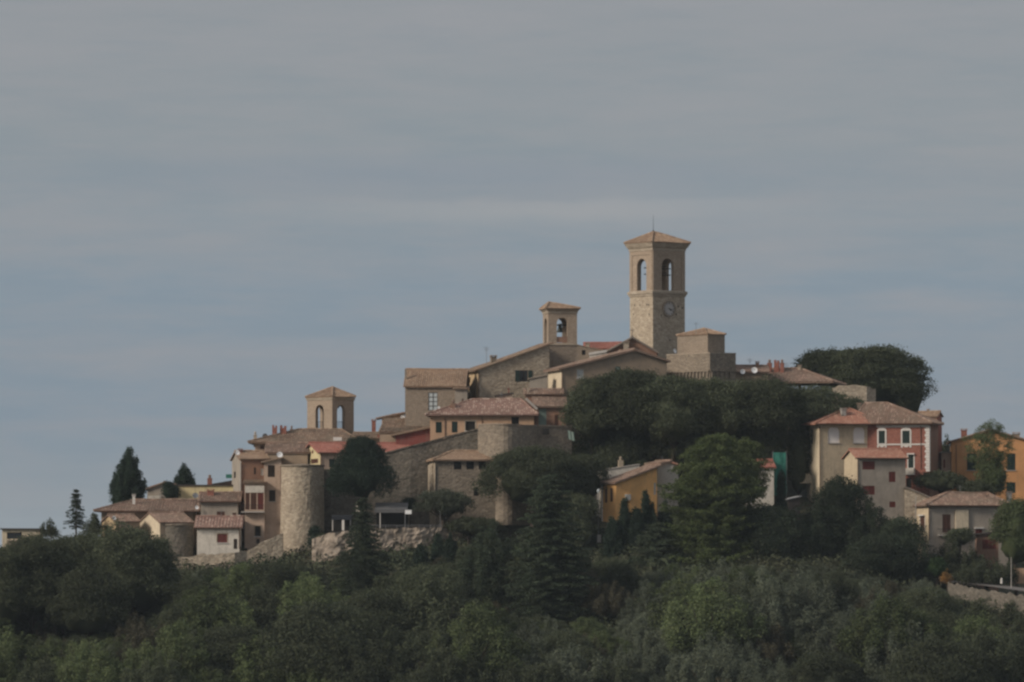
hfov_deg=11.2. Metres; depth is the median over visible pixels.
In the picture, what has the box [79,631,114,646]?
tree
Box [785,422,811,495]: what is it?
cypress tree
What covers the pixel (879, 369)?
holm oak
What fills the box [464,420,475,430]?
window
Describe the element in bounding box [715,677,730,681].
tree
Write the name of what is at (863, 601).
tree
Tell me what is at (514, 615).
tree
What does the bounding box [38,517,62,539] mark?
tree
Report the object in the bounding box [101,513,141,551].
arched gable house
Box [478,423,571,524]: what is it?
round bastion
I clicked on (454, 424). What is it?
window
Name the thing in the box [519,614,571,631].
tree
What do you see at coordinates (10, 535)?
window
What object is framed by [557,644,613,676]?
tree
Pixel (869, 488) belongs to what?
window
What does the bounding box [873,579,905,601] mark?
tree
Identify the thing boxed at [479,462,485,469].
window
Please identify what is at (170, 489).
shrub
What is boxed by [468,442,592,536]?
oak
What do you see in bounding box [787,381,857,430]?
holm oak
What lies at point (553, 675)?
tree
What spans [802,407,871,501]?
ivory house
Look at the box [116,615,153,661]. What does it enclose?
tree
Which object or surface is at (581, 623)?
tree
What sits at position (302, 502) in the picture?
round tower
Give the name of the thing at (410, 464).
rampart wall
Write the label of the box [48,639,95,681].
tree
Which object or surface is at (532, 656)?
olive tree
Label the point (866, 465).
window
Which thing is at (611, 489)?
window
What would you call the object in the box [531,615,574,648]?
olive tree
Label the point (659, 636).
olive tree
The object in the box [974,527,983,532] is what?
window
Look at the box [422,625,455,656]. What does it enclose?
tree
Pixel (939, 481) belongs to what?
shrub
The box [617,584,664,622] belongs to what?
olive tree
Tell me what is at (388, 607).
tree
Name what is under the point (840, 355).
holm oak
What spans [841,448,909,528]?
grey house
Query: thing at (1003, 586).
road
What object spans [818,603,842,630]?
olive tree
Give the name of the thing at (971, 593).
road wall
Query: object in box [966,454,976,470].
window
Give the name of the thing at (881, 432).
window
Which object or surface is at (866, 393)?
stone wall
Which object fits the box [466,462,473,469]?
window
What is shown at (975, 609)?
shrub
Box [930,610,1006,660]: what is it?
tree
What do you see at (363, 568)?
fir
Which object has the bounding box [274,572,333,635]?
tree
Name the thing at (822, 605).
olive tree
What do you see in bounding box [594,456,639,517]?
pale parapet house
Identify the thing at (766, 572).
olive tree
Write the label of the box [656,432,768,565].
pine
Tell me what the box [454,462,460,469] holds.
window
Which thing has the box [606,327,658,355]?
gabled house
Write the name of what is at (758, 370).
ridge house
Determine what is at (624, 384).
holm oak
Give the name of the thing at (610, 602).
tree
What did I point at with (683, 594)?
tree
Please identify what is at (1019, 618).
shrub
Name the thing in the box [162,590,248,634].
tree
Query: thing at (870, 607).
olive tree
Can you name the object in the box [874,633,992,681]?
tree
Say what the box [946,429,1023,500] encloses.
orange house
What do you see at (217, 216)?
sky
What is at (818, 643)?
olive tree
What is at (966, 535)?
shrub
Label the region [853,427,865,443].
window
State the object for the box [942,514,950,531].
window
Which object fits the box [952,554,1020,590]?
olive tree
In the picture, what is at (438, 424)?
window
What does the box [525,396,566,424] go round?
brown house
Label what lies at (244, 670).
tree
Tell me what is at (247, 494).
window
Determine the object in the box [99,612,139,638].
tree
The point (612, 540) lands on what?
cypress
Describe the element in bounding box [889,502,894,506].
window
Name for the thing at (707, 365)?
terrace block
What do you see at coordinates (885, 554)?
pine
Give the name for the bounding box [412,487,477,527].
olive tree
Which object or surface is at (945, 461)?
pink house
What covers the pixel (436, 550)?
cypress
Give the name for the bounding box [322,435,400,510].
holm oak
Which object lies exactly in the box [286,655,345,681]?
tree
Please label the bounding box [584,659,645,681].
tree
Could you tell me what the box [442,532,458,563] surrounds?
cypress
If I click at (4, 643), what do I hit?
tree
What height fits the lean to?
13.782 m
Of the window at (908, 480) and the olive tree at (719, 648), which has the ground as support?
the olive tree at (719, 648)
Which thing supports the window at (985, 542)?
in the porch
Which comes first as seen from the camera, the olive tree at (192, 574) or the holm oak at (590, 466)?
the olive tree at (192, 574)
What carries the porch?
on the ground
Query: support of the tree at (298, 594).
on the ground
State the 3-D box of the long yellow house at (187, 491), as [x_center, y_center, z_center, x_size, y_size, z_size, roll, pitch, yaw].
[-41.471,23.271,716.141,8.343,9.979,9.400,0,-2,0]
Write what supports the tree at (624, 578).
on the ground
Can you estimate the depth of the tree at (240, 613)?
635.03 m
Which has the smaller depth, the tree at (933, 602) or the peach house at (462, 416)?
the tree at (933, 602)
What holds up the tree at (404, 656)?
on the ground
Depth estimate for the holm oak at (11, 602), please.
649.00 m
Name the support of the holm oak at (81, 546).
on the ground
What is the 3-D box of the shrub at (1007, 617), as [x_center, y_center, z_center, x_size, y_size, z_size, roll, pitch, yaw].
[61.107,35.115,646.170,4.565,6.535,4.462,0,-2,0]
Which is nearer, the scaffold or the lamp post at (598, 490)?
the lamp post at (598, 490)
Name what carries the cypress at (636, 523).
on the ground
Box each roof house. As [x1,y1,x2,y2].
[212,474,231,484]
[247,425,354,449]
[265,442,310,464]
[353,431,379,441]
[371,412,404,431]
[378,417,426,441]
[583,341,621,349]
[767,359,846,455]
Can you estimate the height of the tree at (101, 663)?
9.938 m
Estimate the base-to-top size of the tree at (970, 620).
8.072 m
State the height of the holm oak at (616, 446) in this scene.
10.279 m
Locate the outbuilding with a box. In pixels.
[426,449,495,534]
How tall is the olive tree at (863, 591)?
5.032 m
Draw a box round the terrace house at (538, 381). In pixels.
[528,374,547,387]
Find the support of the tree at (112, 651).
on the ground
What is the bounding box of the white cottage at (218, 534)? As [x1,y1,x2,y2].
[193,509,244,554]
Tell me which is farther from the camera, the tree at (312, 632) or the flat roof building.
the flat roof building
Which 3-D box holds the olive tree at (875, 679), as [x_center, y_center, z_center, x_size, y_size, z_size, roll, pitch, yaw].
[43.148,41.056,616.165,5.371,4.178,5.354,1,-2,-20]
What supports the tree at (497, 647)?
on the ground
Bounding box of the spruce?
[63,489,85,536]
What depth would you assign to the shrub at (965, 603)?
653.78 m
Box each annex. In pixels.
[453,385,469,402]
[657,456,679,512]
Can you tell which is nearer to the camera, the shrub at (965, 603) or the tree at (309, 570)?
the shrub at (965, 603)
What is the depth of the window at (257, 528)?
697.72 m
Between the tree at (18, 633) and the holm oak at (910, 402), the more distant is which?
the holm oak at (910, 402)
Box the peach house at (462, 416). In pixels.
[425,393,539,440]
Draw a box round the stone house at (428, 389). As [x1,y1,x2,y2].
[403,368,469,425]
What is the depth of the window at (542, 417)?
706.97 m
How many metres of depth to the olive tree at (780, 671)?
615.98 m
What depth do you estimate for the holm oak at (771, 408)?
702.66 m
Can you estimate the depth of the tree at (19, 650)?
630.53 m
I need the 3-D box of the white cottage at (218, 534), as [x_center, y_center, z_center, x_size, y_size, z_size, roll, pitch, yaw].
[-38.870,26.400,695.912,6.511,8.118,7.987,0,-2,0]
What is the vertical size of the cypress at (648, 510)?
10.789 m
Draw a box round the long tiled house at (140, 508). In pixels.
[93,494,200,547]
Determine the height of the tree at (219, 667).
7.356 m
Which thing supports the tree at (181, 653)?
on the ground
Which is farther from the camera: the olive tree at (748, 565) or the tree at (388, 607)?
the olive tree at (748, 565)
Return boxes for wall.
[173,533,282,568]
[312,527,466,562]
[324,428,477,532]
[832,385,875,407]
[948,582,1023,621]
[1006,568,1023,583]
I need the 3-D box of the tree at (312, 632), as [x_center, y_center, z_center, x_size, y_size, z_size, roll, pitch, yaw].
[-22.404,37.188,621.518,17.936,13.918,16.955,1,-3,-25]
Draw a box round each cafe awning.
[332,515,352,530]
[375,503,407,527]
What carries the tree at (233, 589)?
on the ground
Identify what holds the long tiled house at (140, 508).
on the ground
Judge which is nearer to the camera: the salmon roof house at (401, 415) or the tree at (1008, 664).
the tree at (1008, 664)
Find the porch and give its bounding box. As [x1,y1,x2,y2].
[974,531,998,590]
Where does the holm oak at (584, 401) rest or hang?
on the ground
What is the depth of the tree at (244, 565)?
657.65 m
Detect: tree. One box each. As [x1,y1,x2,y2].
[0,616,16,638]
[0,625,30,659]
[0,631,64,680]
[0,649,19,681]
[11,625,29,644]
[25,625,61,647]
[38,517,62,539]
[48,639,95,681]
[51,645,74,663]
[54,639,137,681]
[55,634,107,652]
[59,632,83,641]
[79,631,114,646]
[79,638,139,676]
[81,512,107,536]
[90,648,154,681]
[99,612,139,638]
[112,612,152,646]
[115,621,175,663]
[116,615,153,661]
[119,649,196,681]
[131,614,162,646]
[133,619,227,680]
[155,602,186,637]
[157,575,221,609]
[160,586,197,610]
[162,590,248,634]
[181,585,238,640]
[186,567,228,583]
[188,621,280,676]
[189,570,209,578]
[194,566,229,580]
[197,652,234,681]
[207,597,270,638]
[210,561,258,587]
[210,566,278,608]
[231,635,289,681]
[235,569,292,644]
[246,559,305,595]
[249,596,387,681]
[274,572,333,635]
[275,575,334,609]
[279,561,327,579]
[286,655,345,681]
[317,638,398,681]
[320,575,332,584]
[331,584,420,642]
[361,621,452,679]
[369,566,411,591]
[385,561,468,611]
[401,563,483,638]
[403,635,501,681]
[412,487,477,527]
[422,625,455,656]
[423,602,533,681]
[430,561,463,581]
[437,546,473,564]
[459,596,520,632]
[487,619,545,659]
[498,545,590,593]
[505,612,543,636]
[517,634,559,676]
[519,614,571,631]
[521,648,569,681]
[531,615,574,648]
[532,628,600,661]
[534,643,605,681]
[539,622,555,632]
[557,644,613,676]
[559,616,614,635]
[575,616,616,642]
[579,580,637,620]
[580,633,608,657]
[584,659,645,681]
[586,557,639,581]
[586,627,635,659]
[591,556,637,572]
[595,562,646,596]
[605,634,671,681]
[607,605,661,642]
[614,613,666,659]
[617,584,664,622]
[627,609,654,629]
[632,579,659,601]
[633,570,697,608]
[643,640,687,681]
[644,573,696,631]
[651,613,692,656]
[654,567,675,588]
[657,575,775,656]
[664,628,753,681]
[667,645,696,675]
[680,635,735,664]
[699,631,746,670]
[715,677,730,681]
[724,563,787,588]
[724,651,792,681]
[729,574,819,643]
[738,620,799,670]
[739,563,757,569]
[743,565,783,591]
[752,565,781,578]
[754,565,776,579]
[756,561,855,628]
[757,578,815,617]
[760,654,796,681]
[784,648,871,681]
[788,610,822,640]
[794,605,865,669]
[805,615,853,663]
[812,566,860,612]
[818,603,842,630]
[828,590,953,674]
[849,579,886,606]
[853,586,892,618]
[862,589,897,624]
[862,619,940,681]
[868,674,888,681]
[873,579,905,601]
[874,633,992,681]
[893,584,963,629]
[900,580,927,597]
[904,577,930,590]
[912,580,933,589]
[928,529,983,584]
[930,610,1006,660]
[942,433,949,451]
[949,609,992,636]
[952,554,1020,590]
[960,621,1023,681]
[961,419,1016,478]
[973,458,1014,497]
[985,495,1023,595]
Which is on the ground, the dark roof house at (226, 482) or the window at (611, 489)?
the dark roof house at (226, 482)
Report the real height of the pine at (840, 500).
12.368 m
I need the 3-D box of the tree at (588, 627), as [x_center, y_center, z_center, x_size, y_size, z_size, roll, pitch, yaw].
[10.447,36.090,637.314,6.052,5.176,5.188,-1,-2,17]
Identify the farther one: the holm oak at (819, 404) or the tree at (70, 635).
the holm oak at (819, 404)
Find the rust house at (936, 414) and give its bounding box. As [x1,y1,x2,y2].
[918,409,943,494]
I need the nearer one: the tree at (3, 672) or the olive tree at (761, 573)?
the tree at (3, 672)
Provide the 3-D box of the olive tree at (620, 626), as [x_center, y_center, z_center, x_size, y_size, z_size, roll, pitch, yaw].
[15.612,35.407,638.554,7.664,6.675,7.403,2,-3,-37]
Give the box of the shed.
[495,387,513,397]
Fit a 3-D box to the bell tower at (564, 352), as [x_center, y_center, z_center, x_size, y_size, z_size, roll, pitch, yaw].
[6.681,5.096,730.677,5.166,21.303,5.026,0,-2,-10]
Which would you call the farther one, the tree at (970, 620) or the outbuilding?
the outbuilding
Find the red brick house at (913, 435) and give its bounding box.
[856,402,943,496]
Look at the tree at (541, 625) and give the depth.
635.67 m
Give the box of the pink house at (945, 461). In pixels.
[939,452,950,492]
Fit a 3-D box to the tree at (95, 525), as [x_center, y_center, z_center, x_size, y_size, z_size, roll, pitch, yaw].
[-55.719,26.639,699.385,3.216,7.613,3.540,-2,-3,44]
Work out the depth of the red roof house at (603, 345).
749.56 m
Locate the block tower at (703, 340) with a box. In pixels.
[676,327,726,353]
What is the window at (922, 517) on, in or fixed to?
in the hipped house at (941, 514)
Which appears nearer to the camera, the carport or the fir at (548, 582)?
the fir at (548, 582)
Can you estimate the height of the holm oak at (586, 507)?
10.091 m
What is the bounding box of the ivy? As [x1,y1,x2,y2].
[306,525,324,548]
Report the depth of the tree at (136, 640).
626.63 m
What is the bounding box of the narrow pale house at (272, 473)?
[261,452,283,539]
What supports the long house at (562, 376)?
on the ground
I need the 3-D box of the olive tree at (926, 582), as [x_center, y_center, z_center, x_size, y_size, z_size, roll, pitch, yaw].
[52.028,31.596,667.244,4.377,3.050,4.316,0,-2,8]
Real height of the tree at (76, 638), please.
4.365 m
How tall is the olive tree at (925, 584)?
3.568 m
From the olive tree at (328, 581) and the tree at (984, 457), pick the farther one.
the tree at (984, 457)
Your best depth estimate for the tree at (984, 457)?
697.29 m
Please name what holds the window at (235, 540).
in the white cottage at (218, 534)
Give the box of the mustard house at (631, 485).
[600,459,672,521]
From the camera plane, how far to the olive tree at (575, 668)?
615.70 m
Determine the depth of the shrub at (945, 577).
670.03 m
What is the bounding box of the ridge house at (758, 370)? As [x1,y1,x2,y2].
[736,361,769,382]
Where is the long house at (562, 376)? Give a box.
[544,348,670,459]
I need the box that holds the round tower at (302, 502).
[280,464,324,555]
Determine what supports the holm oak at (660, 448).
on the ground
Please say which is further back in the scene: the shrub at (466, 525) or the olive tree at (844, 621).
the shrub at (466, 525)
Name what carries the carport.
on the ground
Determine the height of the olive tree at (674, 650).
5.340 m
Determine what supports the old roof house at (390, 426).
on the ground
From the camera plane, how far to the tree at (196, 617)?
634.77 m
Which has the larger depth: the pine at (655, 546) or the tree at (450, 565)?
the pine at (655, 546)
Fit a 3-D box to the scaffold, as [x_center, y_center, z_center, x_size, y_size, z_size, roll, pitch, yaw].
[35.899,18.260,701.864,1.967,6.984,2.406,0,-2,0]
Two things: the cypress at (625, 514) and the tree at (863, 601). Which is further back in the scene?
the cypress at (625, 514)
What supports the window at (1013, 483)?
in the orange house at (960, 464)
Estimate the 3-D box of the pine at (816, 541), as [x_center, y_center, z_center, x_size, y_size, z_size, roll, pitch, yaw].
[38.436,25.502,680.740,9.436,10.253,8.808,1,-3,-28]
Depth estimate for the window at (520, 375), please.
721.09 m
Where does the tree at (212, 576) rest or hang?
on the ground
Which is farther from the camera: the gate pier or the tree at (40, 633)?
the gate pier
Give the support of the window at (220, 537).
in the white cottage at (218, 534)
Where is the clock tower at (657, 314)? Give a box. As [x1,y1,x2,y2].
[623,222,690,375]
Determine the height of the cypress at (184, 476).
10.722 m
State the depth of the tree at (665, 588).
647.75 m
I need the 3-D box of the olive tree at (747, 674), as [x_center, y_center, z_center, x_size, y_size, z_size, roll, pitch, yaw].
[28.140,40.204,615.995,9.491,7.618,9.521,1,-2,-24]
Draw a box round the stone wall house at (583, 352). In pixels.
[577,345,601,360]
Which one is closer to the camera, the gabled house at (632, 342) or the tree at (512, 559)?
the tree at (512, 559)
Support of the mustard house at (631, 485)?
on the ground
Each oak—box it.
[0,529,80,642]
[0,543,37,628]
[42,561,137,640]
[50,528,99,572]
[81,517,184,615]
[157,559,181,607]
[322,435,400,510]
[400,496,416,527]
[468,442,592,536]
[555,490,602,546]
[556,375,620,498]
[559,451,610,498]
[572,429,657,467]
[578,366,660,439]
[625,373,724,462]
[638,420,738,470]
[687,375,766,435]
[723,371,812,437]
[729,425,795,475]
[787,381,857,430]
[790,346,847,375]
[815,346,864,390]
[829,342,938,403]
[841,395,865,409]
[889,367,932,412]
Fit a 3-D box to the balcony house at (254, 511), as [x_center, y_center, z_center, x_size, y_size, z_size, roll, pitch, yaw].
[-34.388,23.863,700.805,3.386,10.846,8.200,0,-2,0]
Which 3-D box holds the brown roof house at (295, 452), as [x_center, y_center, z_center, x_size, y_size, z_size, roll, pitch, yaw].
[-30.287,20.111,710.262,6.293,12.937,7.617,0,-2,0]
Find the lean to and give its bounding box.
[523,384,563,407]
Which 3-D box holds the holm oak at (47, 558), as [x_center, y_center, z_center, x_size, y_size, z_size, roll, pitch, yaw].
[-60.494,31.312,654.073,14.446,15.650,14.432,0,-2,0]
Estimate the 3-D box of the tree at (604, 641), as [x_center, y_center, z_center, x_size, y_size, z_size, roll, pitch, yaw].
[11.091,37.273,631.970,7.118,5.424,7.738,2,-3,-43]
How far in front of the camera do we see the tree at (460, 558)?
673.24 m
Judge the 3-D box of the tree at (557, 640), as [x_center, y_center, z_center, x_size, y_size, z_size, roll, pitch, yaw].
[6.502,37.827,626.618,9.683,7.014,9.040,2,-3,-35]
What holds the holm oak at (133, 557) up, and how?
on the ground
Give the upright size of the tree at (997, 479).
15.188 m
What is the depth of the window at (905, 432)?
702.16 m
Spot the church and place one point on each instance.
(494, 376)
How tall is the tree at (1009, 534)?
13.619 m
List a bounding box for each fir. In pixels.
[323,497,398,600]
[453,518,523,611]
[499,474,604,623]
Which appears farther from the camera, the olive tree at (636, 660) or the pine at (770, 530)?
the pine at (770, 530)
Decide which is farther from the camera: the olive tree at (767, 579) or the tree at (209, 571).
the tree at (209, 571)
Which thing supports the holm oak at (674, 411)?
on the ground
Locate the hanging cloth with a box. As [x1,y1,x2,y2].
[567,430,574,440]
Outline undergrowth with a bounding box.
[19,523,942,681]
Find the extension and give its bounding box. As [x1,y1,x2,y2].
[903,486,929,522]
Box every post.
[597,489,599,532]
[1011,557,1011,592]
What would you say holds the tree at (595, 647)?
on the ground
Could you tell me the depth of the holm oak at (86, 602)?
646.86 m
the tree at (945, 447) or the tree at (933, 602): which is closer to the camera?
the tree at (933, 602)
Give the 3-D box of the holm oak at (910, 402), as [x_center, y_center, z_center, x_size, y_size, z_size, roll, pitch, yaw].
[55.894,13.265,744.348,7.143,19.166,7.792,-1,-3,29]
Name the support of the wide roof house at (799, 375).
on the ground
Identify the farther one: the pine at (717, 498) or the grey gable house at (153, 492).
the grey gable house at (153, 492)
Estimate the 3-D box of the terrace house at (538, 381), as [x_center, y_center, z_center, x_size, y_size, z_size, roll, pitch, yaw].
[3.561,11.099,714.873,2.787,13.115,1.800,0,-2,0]
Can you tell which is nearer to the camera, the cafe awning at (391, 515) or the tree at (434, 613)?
the tree at (434, 613)
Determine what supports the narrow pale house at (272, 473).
on the ground
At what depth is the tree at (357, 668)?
613.18 m
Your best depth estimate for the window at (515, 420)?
705.94 m
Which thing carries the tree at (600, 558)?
on the ground
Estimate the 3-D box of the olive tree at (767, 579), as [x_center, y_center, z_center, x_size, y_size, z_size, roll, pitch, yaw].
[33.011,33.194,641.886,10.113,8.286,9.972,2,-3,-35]
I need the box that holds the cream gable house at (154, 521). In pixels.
[140,511,194,544]
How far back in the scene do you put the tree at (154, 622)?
636.62 m
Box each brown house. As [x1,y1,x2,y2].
[230,448,269,542]
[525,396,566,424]
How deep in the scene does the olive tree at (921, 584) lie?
651.88 m
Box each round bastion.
[164,524,193,556]
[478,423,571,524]
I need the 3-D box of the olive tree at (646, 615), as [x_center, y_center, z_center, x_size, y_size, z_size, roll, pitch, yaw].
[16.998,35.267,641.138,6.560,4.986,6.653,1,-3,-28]
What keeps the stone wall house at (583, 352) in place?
on the ground
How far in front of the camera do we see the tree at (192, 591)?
651.54 m
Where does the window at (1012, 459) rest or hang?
in the orange house at (960, 464)
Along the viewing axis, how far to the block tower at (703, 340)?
724.30 m
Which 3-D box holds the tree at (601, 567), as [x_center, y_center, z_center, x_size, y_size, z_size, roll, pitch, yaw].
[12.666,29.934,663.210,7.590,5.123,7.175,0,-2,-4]
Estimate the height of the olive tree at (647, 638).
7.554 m
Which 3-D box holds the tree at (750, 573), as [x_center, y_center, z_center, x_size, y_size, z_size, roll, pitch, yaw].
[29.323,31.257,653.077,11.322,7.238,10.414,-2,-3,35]
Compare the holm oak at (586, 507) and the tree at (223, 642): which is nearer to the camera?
the tree at (223, 642)
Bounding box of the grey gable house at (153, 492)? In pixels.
[145,481,177,498]
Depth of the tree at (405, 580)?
646.12 m
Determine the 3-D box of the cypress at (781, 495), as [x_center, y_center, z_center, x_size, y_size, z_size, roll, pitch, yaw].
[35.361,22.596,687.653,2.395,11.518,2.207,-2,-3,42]
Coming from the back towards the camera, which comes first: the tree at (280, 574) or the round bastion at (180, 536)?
the round bastion at (180, 536)
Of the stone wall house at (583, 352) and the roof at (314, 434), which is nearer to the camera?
the roof at (314, 434)
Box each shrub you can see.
[160,480,180,498]
[443,515,507,544]
[912,468,967,493]
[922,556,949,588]
[939,568,953,591]
[942,527,975,584]
[950,594,974,610]
[954,479,1000,493]
[967,597,1000,624]
[990,600,1022,627]
[1009,609,1023,631]
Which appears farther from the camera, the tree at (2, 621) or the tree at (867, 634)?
the tree at (2, 621)
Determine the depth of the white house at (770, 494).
697.01 m
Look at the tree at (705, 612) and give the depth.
627.64 m
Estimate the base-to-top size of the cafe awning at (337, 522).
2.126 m
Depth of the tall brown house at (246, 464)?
706.38 m
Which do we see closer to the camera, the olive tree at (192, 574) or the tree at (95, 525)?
the olive tree at (192, 574)
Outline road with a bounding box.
[933,580,1023,590]
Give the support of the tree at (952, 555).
on the ground
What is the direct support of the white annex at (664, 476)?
on the ground
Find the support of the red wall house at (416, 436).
on the ground
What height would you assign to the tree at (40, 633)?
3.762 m
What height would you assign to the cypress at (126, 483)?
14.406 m
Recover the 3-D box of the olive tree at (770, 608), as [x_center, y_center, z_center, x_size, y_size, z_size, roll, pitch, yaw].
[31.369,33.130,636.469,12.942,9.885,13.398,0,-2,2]
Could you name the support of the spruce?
on the ground
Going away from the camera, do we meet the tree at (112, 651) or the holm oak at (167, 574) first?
the tree at (112, 651)
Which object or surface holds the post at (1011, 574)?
on the ground
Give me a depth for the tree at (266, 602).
641.20 m
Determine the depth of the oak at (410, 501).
696.34 m
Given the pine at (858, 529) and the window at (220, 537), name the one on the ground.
the pine at (858, 529)
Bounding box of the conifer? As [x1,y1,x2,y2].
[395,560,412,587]
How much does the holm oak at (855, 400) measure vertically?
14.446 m
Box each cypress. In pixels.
[108,446,147,503]
[172,462,195,493]
[411,542,432,566]
[429,533,444,562]
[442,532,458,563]
[599,516,623,557]
[617,495,631,550]
[626,506,645,550]
[640,490,656,540]
[657,500,676,545]
[774,469,788,519]
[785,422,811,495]
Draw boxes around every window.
[7,532,21,538]
[216,533,227,542]
[234,539,236,548]
[246,493,249,509]
[251,493,256,509]
[254,525,261,536]
[258,493,262,509]
[268,465,274,476]
[268,490,275,501]
[311,459,317,463]
[428,392,437,409]
[436,422,441,432]
[452,422,457,431]
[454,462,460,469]
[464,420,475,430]
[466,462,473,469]
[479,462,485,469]
[512,417,518,423]
[515,370,531,381]
[539,409,545,424]
[576,369,584,378]
[610,488,612,501]
[827,427,840,443]
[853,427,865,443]
[862,461,874,469]
[862,486,874,494]
[877,428,886,447]
[889,472,894,481]
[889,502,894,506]
[901,428,910,447]
[906,478,910,487]
[907,453,914,467]
[918,515,924,528]
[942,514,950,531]
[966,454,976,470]
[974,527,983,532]
[982,539,995,548]
[1006,454,1015,470]
[1006,482,1014,492]
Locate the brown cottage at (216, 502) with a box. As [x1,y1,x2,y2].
[193,489,243,514]
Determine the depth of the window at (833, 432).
702.67 m
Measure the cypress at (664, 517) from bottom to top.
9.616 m
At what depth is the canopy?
738.43 m
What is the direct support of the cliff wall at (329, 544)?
on the ground
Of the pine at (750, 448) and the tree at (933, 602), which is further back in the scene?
the pine at (750, 448)
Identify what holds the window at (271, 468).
in the narrow pale house at (272, 473)
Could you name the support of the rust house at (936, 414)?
on the ground
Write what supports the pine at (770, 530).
on the ground
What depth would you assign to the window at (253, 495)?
697.72 m
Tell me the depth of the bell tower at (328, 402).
729.35 m
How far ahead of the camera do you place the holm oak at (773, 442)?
704.16 m
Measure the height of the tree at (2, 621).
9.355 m
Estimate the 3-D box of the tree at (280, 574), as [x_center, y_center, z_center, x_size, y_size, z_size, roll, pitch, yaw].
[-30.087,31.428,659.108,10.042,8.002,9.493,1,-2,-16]
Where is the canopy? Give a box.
[589,350,606,357]
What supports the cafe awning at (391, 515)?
on the cliff wall at (329, 544)
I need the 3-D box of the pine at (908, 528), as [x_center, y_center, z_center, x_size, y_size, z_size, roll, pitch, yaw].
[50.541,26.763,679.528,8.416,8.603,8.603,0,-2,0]
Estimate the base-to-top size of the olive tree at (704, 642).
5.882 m
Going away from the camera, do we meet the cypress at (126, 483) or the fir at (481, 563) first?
the fir at (481, 563)
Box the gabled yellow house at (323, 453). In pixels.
[306,441,410,533]
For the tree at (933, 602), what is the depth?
641.76 m
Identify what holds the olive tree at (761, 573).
on the ground
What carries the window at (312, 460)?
in the gabled yellow house at (323, 453)
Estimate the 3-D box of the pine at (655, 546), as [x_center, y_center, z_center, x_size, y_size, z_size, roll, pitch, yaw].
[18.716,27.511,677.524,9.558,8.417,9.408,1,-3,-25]
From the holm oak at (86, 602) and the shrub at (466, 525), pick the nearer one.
the holm oak at (86, 602)
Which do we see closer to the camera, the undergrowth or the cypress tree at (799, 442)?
the undergrowth
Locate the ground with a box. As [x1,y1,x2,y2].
[25,469,1023,680]
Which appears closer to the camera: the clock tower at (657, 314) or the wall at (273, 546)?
the wall at (273, 546)
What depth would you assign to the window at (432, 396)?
716.18 m
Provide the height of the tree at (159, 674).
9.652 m
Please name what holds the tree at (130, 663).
on the ground
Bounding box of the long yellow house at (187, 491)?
[176,474,232,514]
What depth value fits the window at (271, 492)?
698.91 m
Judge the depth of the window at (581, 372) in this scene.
713.22 m
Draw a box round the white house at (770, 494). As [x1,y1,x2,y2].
[750,458,775,506]
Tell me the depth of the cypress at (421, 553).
677.93 m
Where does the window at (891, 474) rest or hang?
in the grey house at (879, 474)
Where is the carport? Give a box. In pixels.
[786,496,801,519]
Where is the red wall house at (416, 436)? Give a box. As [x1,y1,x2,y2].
[391,426,429,444]
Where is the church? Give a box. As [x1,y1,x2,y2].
[468,342,553,400]
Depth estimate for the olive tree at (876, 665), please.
618.82 m
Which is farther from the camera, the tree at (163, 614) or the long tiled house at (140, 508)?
the long tiled house at (140, 508)
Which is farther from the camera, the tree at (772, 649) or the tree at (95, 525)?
the tree at (95, 525)
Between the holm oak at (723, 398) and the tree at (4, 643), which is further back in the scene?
the holm oak at (723, 398)
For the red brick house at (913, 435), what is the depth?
702.55 m
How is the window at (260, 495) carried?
in the balcony house at (254, 511)
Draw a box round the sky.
[0,0,1023,547]
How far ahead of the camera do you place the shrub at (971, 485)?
693.32 m
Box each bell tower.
[305,386,355,434]
[539,301,580,367]
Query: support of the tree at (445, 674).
on the ground
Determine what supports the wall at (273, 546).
on the ground
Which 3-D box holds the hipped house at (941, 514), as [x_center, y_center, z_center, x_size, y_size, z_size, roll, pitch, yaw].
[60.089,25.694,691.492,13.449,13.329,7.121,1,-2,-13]
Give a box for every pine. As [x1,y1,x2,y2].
[627,521,688,570]
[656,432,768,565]
[731,501,807,557]
[734,437,775,504]
[786,498,848,559]
[807,473,874,548]
[836,531,920,577]
[842,499,889,557]
[871,514,933,569]
[897,539,938,581]
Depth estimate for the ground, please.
684.09 m
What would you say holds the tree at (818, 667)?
on the ground
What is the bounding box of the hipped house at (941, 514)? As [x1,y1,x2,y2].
[912,491,1012,585]
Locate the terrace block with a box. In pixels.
[666,349,736,382]
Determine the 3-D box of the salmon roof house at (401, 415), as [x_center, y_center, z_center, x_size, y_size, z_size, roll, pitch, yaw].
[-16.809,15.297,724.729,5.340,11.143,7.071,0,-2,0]
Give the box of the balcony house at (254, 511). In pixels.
[241,479,266,550]
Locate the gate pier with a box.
[597,535,600,542]
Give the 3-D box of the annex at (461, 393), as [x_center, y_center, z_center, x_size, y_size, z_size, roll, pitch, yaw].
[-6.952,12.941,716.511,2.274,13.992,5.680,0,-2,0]
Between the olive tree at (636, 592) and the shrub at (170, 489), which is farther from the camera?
the shrub at (170, 489)
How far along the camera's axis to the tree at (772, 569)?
662.28 m
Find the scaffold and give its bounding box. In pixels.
[773,451,786,497]
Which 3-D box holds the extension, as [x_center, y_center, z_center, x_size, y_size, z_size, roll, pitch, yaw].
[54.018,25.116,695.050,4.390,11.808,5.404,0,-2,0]
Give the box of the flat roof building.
[0,528,44,545]
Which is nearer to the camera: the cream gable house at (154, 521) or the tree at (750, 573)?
the tree at (750, 573)
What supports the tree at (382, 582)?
on the ground
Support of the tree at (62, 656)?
on the ground

